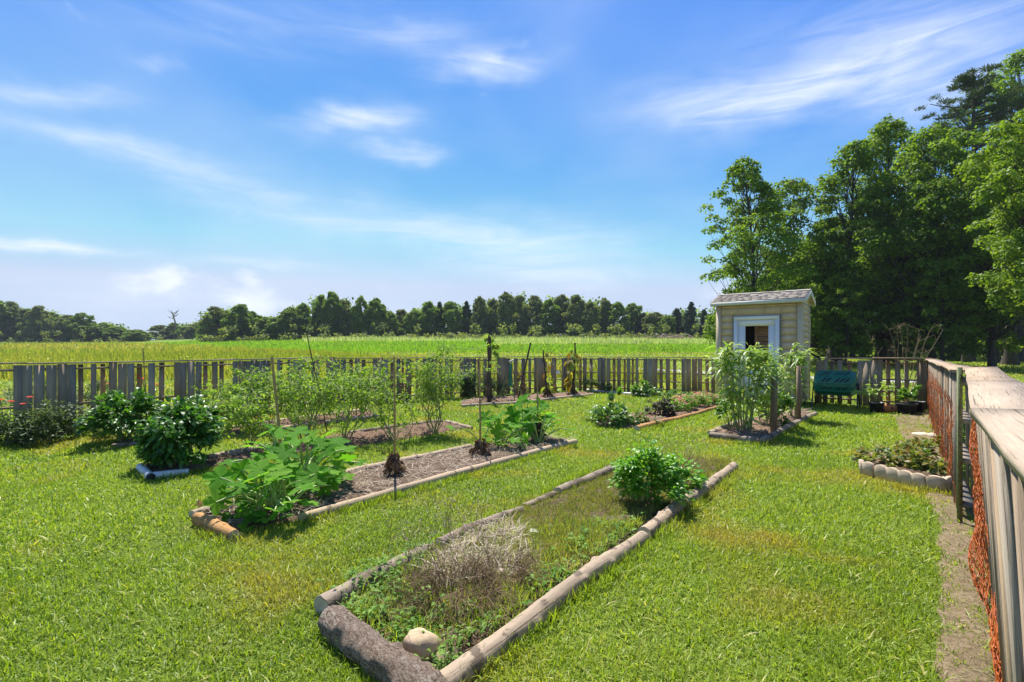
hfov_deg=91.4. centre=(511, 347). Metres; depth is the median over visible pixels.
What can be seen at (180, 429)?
pepper bush
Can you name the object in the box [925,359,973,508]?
pallet fence
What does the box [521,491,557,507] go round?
log
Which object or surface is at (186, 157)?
sky
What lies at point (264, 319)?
treeline tree
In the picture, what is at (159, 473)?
edging pipe
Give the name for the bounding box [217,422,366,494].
zucchini plant
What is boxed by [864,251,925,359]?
deciduous tree
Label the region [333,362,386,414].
tomato plant
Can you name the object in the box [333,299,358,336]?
treeline tree
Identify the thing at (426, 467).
straw mulch
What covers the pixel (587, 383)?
feathery plant
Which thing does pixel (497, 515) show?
log
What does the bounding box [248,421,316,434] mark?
edging pole
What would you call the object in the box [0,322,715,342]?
hedgerow bushes
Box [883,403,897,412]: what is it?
terracotta jar
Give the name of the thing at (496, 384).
feathery plant
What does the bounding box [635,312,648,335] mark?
treeline tree
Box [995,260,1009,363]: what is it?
deciduous tree
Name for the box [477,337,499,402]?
sunflower stalk
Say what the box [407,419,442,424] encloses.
log
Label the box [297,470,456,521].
edging pole
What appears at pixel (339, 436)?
wood chips
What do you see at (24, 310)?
treeline tree
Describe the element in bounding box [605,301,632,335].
treeline tree
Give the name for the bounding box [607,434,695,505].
herb bush
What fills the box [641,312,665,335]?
treeline tree
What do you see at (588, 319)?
treeline tree
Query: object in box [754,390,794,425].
leafy plant
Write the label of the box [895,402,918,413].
plant pot
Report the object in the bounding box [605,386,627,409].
leafy plant
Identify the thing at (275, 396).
bamboo stake
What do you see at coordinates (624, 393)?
edging pole
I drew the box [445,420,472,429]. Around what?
log
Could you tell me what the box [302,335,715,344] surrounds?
plume grass
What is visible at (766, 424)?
wood chips
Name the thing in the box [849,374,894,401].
leafy plant
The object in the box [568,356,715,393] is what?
pallet fence
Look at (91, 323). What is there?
treeline tree
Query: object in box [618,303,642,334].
treeline tree
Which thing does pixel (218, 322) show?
treeline tree
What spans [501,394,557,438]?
zucchini plant
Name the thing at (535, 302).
treeline tree
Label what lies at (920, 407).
plant pot
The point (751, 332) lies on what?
door
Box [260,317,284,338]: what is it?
treeline tree
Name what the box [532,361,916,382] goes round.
gravel driveway
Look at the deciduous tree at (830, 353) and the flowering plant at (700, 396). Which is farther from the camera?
the deciduous tree at (830, 353)
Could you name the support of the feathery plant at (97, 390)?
on the ground at (602, 629)
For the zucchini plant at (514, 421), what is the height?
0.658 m
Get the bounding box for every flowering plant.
[666,395,690,410]
[671,393,685,403]
[671,394,698,408]
[680,390,707,403]
[690,392,711,405]
[698,392,720,403]
[710,395,726,403]
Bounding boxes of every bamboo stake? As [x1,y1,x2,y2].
[143,348,147,417]
[271,356,281,445]
[306,330,327,431]
[393,356,395,472]
[479,358,480,439]
[518,343,530,397]
[537,358,537,416]
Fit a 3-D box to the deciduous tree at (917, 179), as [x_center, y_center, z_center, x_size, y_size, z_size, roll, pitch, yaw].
[29.742,-7.149,35.766,11.651,17.280,9.479,0,0,26]
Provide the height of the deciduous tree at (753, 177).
15.695 m
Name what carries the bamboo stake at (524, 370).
on the bed mulch at (530, 397)
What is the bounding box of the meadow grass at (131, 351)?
[0,340,703,381]
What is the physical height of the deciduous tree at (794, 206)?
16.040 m
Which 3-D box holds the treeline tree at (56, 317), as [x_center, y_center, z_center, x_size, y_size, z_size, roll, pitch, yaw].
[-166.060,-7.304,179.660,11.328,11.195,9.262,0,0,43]
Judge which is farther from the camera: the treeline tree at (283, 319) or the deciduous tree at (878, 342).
the treeline tree at (283, 319)
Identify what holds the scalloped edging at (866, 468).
on the ground at (602, 629)
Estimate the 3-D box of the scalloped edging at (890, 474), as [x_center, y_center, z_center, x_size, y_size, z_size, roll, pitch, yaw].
[4.237,1.425,5.470,0.061,0.190,0.529,0,0,-17]
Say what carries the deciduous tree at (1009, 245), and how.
on the ground at (602, 629)
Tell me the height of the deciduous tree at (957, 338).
7.595 m
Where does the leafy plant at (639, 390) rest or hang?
on the ground at (602, 629)
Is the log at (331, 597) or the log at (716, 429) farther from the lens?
the log at (716, 429)
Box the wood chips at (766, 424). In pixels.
[720,408,812,436]
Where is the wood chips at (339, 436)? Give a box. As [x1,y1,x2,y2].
[144,420,467,471]
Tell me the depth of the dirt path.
2.89 m
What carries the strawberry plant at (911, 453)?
on the bed soil at (923, 471)
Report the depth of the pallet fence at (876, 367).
12.53 m
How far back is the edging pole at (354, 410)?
10.90 m
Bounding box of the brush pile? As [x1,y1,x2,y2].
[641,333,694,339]
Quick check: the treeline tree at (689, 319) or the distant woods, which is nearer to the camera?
the treeline tree at (689, 319)
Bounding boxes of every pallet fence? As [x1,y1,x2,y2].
[0,357,334,434]
[333,356,567,403]
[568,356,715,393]
[816,358,927,409]
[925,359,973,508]
[964,367,1023,681]
[970,408,1023,681]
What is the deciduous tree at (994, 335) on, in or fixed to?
on the ground at (602, 629)
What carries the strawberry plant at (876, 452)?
on the bed soil at (923, 471)
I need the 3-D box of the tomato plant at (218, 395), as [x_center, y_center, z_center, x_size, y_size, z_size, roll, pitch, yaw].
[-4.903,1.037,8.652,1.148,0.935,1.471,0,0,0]
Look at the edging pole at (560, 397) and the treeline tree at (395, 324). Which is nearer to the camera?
the edging pole at (560, 397)
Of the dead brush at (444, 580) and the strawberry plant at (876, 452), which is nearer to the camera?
the dead brush at (444, 580)
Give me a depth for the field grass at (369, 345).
74.35 m
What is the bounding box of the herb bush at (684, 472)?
[658,451,708,490]
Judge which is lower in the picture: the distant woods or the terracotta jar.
the terracotta jar
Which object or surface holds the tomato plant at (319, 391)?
on the bed mulch at (362, 441)
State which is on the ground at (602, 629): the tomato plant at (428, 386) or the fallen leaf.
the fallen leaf
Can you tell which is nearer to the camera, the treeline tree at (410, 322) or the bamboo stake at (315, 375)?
the bamboo stake at (315, 375)
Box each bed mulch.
[114,411,375,443]
[145,421,465,471]
[461,391,587,403]
[717,410,810,436]
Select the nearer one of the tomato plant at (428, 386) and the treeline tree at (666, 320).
the tomato plant at (428, 386)
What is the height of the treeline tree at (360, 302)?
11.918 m
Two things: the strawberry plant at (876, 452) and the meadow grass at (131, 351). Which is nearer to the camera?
the strawberry plant at (876, 452)
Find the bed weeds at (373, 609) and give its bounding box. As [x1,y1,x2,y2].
[316,511,643,669]
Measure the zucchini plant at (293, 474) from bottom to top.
0.509 m
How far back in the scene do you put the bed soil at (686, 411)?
10.82 m
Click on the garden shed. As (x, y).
(775, 319)
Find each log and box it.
[111,442,137,447]
[188,503,226,517]
[191,512,240,542]
[206,444,272,458]
[314,543,436,614]
[317,605,449,681]
[349,423,402,432]
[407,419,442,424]
[436,506,524,547]
[440,531,649,681]
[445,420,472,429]
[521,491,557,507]
[553,465,614,493]
[634,413,691,430]
[638,462,737,537]
[691,406,722,415]
[707,420,737,434]
[709,432,761,442]
[760,412,817,441]
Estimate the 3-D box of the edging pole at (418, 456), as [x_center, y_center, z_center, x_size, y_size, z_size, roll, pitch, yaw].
[-1.027,1.470,6.877,0.106,0.105,1.246,0,0,43]
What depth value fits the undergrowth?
52.09 m
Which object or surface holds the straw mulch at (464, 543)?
on the bed soil at (467, 646)
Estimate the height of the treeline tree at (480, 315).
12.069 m
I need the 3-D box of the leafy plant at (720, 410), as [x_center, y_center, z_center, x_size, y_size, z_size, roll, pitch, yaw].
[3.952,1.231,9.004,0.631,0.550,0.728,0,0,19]
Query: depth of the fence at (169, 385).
28.97 m
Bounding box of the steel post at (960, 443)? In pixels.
[957,367,962,521]
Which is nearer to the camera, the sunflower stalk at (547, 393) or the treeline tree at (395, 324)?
the sunflower stalk at (547, 393)
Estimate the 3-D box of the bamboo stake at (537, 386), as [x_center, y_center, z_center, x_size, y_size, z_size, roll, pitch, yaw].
[0.405,0.858,7.910,0.033,1.386,0.034,0,-3,3]
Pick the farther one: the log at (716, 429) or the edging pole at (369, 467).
the log at (716, 429)
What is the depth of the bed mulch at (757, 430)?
8.80 m
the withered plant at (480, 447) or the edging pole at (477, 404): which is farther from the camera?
the edging pole at (477, 404)
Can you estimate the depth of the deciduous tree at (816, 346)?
43.75 m
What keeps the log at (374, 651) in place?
on the ground at (602, 629)
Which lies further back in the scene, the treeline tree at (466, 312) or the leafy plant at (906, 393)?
the treeline tree at (466, 312)
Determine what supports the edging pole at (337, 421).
on the bed mulch at (235, 431)
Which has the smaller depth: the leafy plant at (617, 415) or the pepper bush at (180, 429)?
the pepper bush at (180, 429)
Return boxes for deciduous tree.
[699,154,823,344]
[727,175,860,342]
[755,264,822,343]
[772,253,860,361]
[786,245,843,360]
[790,138,921,363]
[791,235,860,354]
[810,271,886,366]
[824,113,958,362]
[824,220,872,355]
[832,122,1011,360]
[858,250,961,364]
[860,255,915,362]
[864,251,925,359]
[884,257,1002,360]
[899,148,1023,366]
[933,47,1023,360]
[946,296,972,362]
[952,108,1023,330]
[961,257,1023,356]
[994,263,1020,365]
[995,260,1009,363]
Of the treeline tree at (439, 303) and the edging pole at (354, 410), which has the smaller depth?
the edging pole at (354, 410)
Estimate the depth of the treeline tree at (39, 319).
170.41 m
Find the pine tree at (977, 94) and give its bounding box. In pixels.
[914,61,1023,360]
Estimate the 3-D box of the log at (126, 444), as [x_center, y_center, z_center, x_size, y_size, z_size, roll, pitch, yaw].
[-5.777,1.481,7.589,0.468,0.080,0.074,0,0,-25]
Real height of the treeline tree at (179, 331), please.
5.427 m
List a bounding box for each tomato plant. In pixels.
[185,379,271,431]
[194,382,304,451]
[208,365,301,427]
[265,354,355,422]
[265,362,353,442]
[316,363,383,438]
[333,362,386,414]
[349,357,431,442]
[404,340,500,433]
[438,370,464,399]
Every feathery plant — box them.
[0,379,97,416]
[0,409,48,444]
[5,399,89,447]
[76,379,117,406]
[457,373,492,397]
[491,377,518,396]
[581,377,601,391]
[602,383,618,391]
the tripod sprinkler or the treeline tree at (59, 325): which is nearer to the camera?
the tripod sprinkler
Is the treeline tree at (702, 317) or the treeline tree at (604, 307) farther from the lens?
the treeline tree at (604, 307)
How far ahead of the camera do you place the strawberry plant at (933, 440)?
6.78 m
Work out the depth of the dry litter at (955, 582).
2.95 m
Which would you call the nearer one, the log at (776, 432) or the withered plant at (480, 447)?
the withered plant at (480, 447)
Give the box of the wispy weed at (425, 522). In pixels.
[382,481,469,574]
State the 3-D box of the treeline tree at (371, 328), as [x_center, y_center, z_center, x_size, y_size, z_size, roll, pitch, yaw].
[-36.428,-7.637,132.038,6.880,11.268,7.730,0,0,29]
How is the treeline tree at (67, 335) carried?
on the ground at (602, 629)
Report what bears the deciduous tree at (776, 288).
on the ground at (602, 629)
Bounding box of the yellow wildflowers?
[1,342,234,365]
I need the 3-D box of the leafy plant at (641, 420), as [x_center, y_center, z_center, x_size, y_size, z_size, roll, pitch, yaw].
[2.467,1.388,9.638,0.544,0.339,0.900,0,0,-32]
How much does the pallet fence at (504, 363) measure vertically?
1.231 m
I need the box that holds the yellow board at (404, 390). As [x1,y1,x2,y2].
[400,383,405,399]
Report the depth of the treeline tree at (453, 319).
138.64 m
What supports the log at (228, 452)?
on the ground at (602, 629)
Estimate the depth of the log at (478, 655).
2.65 m
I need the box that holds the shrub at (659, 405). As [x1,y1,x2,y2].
[643,397,677,416]
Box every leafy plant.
[484,333,501,395]
[583,399,649,427]
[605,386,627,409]
[626,409,662,424]
[629,380,661,396]
[658,386,686,398]
[701,340,784,429]
[713,399,752,427]
[745,359,796,426]
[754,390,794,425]
[771,342,821,416]
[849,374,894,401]
[896,385,922,402]
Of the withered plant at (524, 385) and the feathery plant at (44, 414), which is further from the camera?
the withered plant at (524, 385)
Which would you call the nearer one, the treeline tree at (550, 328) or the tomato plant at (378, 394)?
the tomato plant at (378, 394)
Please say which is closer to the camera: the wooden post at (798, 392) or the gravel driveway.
the wooden post at (798, 392)
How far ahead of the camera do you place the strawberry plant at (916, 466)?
5.69 m
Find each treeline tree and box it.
[0,300,18,341]
[0,301,24,341]
[5,308,36,341]
[15,305,53,342]
[34,311,62,341]
[47,314,75,341]
[55,312,93,341]
[76,321,103,341]
[86,322,117,341]
[97,326,127,341]
[120,329,155,341]
[146,325,172,339]
[163,323,183,337]
[168,326,196,338]
[183,322,200,336]
[195,306,226,339]
[212,310,237,340]
[220,304,260,339]
[242,311,263,339]
[253,316,271,338]
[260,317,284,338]
[276,307,313,338]
[293,302,315,336]
[310,294,325,336]
[316,291,347,336]
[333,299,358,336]
[348,295,371,336]
[355,297,388,336]
[381,311,402,336]
[393,309,412,336]
[402,309,425,336]
[413,301,440,335]
[434,301,449,335]
[435,301,465,336]
[459,301,472,334]
[464,295,489,335]
[482,298,501,335]
[494,291,518,335]
[511,295,530,336]
[523,295,547,335]
[531,298,561,335]
[551,294,569,335]
[561,294,586,336]
[577,301,600,336]
[593,297,614,334]
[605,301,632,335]
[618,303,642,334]
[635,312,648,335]
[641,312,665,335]
[653,315,675,335]
[670,308,688,335]
[682,302,700,337]
[697,309,707,336]
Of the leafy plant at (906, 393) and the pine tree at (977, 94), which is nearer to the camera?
the leafy plant at (906, 393)
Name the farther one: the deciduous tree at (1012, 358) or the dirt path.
the deciduous tree at (1012, 358)
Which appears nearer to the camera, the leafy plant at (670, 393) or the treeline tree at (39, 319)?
the leafy plant at (670, 393)
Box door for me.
[738,319,774,398]
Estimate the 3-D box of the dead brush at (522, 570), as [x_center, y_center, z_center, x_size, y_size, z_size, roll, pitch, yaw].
[-0.061,1.387,3.220,0.653,0.402,0.662,0,0,-23]
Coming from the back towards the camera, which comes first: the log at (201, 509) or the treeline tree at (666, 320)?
the treeline tree at (666, 320)
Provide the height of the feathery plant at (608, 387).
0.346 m
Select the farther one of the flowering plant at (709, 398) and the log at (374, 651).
the flowering plant at (709, 398)
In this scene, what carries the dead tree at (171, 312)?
on the meadow grass at (131, 351)
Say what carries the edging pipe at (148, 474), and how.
on the ground at (602, 629)
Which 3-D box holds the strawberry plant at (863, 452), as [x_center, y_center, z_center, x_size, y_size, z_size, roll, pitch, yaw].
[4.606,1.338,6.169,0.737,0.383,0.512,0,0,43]
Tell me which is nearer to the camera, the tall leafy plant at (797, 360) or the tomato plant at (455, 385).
the tall leafy plant at (797, 360)
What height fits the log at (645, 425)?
0.131 m
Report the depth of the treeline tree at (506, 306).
136.45 m
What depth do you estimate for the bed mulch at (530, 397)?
14.20 m
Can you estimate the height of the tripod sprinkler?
1.168 m
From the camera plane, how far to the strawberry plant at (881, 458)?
6.00 m
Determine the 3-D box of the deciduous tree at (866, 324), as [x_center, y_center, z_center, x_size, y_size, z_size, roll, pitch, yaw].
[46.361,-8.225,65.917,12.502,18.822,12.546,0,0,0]
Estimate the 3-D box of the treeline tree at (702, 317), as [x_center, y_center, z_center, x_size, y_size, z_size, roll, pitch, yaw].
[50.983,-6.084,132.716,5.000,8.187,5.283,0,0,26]
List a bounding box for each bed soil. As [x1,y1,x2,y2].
[349,457,726,670]
[595,403,717,427]
[868,455,947,476]
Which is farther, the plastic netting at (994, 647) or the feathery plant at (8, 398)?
the feathery plant at (8, 398)
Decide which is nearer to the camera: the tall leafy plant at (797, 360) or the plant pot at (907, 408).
the tall leafy plant at (797, 360)
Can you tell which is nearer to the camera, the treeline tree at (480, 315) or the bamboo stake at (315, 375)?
the bamboo stake at (315, 375)
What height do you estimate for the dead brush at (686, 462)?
0.453 m
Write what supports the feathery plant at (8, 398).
on the ground at (602, 629)
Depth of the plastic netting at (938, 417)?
6.16 m
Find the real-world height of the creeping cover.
0.115 m
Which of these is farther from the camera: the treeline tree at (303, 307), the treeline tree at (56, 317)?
the treeline tree at (56, 317)
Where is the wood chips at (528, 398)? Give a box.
[463,390,591,401]
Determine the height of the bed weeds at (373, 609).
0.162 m
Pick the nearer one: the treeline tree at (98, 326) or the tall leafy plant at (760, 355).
the tall leafy plant at (760, 355)
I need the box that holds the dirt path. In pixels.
[893,411,994,681]
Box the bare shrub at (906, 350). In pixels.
[866,323,942,400]
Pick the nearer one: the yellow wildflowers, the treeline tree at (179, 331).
the yellow wildflowers
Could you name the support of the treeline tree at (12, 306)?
on the ground at (602, 629)
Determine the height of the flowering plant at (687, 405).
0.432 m
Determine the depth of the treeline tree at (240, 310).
131.03 m
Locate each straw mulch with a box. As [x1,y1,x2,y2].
[192,432,575,526]
[409,510,548,587]
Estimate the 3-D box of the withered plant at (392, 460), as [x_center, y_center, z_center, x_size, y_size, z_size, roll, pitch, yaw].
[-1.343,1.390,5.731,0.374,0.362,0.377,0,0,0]
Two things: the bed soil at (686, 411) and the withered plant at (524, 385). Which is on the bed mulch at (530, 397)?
the withered plant at (524, 385)
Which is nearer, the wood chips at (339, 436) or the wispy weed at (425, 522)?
the wispy weed at (425, 522)
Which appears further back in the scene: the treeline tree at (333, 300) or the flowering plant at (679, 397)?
the treeline tree at (333, 300)
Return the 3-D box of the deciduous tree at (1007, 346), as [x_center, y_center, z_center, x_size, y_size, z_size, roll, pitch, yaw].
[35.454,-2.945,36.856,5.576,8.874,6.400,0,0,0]
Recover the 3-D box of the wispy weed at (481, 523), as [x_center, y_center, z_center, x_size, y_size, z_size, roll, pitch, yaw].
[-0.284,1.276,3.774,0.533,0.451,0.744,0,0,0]
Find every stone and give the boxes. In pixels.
[402,627,439,660]
[432,650,450,662]
[911,432,927,434]
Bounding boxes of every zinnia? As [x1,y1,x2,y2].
[0,396,33,445]
[142,377,157,399]
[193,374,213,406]
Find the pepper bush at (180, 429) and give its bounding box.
[129,394,226,468]
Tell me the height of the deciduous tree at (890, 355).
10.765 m
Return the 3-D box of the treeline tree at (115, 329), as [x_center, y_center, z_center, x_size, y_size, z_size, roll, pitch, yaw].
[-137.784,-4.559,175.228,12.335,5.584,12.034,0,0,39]
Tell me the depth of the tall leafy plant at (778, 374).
9.16 m
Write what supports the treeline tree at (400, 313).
on the ground at (602, 629)
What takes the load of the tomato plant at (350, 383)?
on the bed mulch at (362, 441)
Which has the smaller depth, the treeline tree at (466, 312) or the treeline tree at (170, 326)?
the treeline tree at (466, 312)
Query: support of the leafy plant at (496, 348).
on the ground at (602, 629)
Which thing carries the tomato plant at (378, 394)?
on the bed mulch at (362, 441)
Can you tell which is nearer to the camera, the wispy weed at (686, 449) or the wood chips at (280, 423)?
the wispy weed at (686, 449)
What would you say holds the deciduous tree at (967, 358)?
on the ground at (602, 629)
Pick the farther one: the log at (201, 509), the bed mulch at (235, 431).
the bed mulch at (235, 431)
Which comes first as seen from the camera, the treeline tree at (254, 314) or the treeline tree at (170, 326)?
the treeline tree at (254, 314)
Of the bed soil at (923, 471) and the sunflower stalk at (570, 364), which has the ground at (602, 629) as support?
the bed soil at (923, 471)
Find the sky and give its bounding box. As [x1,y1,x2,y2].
[0,0,1023,339]
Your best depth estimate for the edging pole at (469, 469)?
6.52 m
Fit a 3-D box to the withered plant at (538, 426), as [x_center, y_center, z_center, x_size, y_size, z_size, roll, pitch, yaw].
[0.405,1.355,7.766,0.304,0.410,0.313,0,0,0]
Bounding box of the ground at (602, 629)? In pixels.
[0,335,1023,681]
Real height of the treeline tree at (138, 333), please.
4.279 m
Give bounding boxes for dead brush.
[367,529,528,645]
[456,526,554,595]
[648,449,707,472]
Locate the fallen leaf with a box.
[195,499,202,507]
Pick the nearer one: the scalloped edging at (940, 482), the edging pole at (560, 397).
the scalloped edging at (940, 482)
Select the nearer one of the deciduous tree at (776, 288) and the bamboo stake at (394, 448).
the bamboo stake at (394, 448)
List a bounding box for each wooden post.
[770,375,777,432]
[796,366,800,419]
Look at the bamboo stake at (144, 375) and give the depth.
8.03 m
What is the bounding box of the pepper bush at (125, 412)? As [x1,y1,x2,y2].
[72,387,167,441]
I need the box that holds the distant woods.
[1,291,710,341]
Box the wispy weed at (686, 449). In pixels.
[661,430,710,466]
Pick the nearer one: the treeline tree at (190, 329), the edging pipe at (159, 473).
the edging pipe at (159, 473)
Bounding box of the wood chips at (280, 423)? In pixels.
[113,409,372,441]
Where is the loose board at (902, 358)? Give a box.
[872,357,932,358]
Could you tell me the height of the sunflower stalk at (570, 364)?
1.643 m
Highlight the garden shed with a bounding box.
[710,289,815,403]
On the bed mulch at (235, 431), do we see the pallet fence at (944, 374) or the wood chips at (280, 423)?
the wood chips at (280, 423)
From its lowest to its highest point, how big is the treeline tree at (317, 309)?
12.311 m
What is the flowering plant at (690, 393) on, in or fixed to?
on the bed soil at (686, 411)
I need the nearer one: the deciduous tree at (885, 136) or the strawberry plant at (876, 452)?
the strawberry plant at (876, 452)
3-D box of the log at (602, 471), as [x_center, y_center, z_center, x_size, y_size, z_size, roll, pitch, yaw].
[0.819,1.465,5.481,0.132,0.138,1.173,0,0,39]
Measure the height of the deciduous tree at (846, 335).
7.093 m
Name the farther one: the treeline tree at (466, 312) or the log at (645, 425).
the treeline tree at (466, 312)
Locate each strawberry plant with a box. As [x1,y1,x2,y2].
[850,440,912,466]
[873,440,920,455]
[875,443,939,469]
[892,439,938,457]
[894,448,947,474]
[903,457,965,480]
[911,431,942,455]
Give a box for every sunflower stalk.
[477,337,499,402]
[541,350,556,397]
[563,343,582,393]
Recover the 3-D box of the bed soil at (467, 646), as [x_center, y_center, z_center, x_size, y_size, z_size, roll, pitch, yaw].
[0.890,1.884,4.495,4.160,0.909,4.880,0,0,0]
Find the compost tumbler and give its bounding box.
[811,370,860,409]
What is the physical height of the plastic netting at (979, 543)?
1.139 m
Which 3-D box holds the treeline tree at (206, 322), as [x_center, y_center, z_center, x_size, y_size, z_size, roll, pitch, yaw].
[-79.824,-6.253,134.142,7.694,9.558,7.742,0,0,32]
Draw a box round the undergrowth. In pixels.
[810,319,1002,360]
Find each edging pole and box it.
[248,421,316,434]
[288,408,369,418]
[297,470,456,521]
[324,414,378,423]
[343,459,400,473]
[401,444,471,460]
[454,439,577,477]
[460,401,516,406]
[523,393,594,402]
[587,389,650,396]
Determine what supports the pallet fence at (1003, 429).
on the ground at (602, 629)
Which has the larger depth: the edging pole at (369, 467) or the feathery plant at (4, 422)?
the feathery plant at (4, 422)
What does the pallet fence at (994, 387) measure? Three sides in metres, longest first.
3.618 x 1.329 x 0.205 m
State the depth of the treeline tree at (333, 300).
131.80 m
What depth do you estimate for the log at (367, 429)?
8.82 m
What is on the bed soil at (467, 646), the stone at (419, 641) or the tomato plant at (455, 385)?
the stone at (419, 641)
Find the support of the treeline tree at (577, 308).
on the ground at (602, 629)
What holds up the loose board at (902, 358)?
on the pallet fence at (944, 374)
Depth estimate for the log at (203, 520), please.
4.01 m
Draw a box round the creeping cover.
[467,450,734,569]
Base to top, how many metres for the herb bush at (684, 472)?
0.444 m
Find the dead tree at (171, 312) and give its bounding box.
[167,310,177,338]
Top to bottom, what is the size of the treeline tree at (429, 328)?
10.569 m
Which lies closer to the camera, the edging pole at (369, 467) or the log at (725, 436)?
the edging pole at (369, 467)
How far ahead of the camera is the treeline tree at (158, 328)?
205.87 m
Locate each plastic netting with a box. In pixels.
[927,369,955,503]
[968,418,990,615]
[985,513,1002,681]
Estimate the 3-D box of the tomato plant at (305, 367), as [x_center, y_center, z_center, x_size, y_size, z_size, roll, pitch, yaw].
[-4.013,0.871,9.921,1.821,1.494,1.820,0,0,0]
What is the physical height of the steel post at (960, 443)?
1.330 m
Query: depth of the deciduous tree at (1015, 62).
51.89 m
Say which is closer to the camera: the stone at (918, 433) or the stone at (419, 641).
the stone at (419, 641)
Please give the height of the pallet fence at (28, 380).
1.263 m
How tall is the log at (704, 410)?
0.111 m
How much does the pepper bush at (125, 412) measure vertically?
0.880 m
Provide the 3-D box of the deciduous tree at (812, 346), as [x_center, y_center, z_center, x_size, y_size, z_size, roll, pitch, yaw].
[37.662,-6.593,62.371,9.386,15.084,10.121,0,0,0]
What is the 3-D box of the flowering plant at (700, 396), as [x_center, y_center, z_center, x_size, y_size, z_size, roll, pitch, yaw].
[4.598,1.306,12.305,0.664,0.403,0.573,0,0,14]
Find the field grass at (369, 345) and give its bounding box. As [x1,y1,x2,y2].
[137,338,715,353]
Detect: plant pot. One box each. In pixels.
[868,401,884,412]
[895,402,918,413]
[907,400,926,412]
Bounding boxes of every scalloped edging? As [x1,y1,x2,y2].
[859,459,874,477]
[874,464,925,488]
[926,475,951,492]
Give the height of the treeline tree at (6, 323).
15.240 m
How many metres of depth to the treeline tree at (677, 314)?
136.50 m
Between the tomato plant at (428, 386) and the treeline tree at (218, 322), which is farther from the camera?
the treeline tree at (218, 322)
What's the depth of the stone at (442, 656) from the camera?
2.35 m
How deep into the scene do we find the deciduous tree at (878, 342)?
39.74 m
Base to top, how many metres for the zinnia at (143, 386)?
0.917 m
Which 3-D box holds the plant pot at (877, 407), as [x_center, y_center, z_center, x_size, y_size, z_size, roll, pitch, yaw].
[8.357,1.380,11.463,0.317,0.240,0.317,0,0,-34]
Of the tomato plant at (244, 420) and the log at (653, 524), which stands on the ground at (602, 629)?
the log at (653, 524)
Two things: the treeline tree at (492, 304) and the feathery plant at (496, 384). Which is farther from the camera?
the treeline tree at (492, 304)
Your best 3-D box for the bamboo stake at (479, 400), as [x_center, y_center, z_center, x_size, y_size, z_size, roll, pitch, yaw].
[-0.442,0.848,6.939,0.035,1.405,0.036,0,-1,-4]
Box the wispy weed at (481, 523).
[442,489,506,548]
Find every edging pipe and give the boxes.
[136,463,155,479]
[152,469,188,478]
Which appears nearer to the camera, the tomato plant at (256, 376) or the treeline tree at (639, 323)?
the tomato plant at (256, 376)
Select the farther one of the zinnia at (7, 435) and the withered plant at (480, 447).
the zinnia at (7, 435)
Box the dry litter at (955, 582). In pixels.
[895,413,998,679]
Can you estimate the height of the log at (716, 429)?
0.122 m
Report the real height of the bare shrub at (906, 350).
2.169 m
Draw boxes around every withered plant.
[379,452,408,478]
[468,438,491,457]
[512,373,529,396]
[531,421,546,442]
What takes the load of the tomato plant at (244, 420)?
on the bed mulch at (362, 441)
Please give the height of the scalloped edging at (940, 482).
0.195 m
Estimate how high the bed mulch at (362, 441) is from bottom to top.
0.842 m
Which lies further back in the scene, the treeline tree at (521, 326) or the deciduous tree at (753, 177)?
the treeline tree at (521, 326)
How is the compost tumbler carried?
on the ground at (602, 629)
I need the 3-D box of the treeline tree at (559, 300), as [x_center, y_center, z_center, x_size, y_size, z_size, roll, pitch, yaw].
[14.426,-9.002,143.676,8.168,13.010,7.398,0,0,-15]
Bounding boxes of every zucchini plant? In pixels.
[202,458,345,534]
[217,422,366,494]
[445,405,575,449]
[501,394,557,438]
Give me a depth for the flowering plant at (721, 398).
13.01 m
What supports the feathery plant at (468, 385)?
on the ground at (602, 629)
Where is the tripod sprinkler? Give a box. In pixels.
[498,360,522,400]
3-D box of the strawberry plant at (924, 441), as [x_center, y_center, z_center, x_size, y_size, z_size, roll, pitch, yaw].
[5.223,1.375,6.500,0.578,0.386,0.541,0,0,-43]
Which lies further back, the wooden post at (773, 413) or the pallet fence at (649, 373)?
the pallet fence at (649, 373)

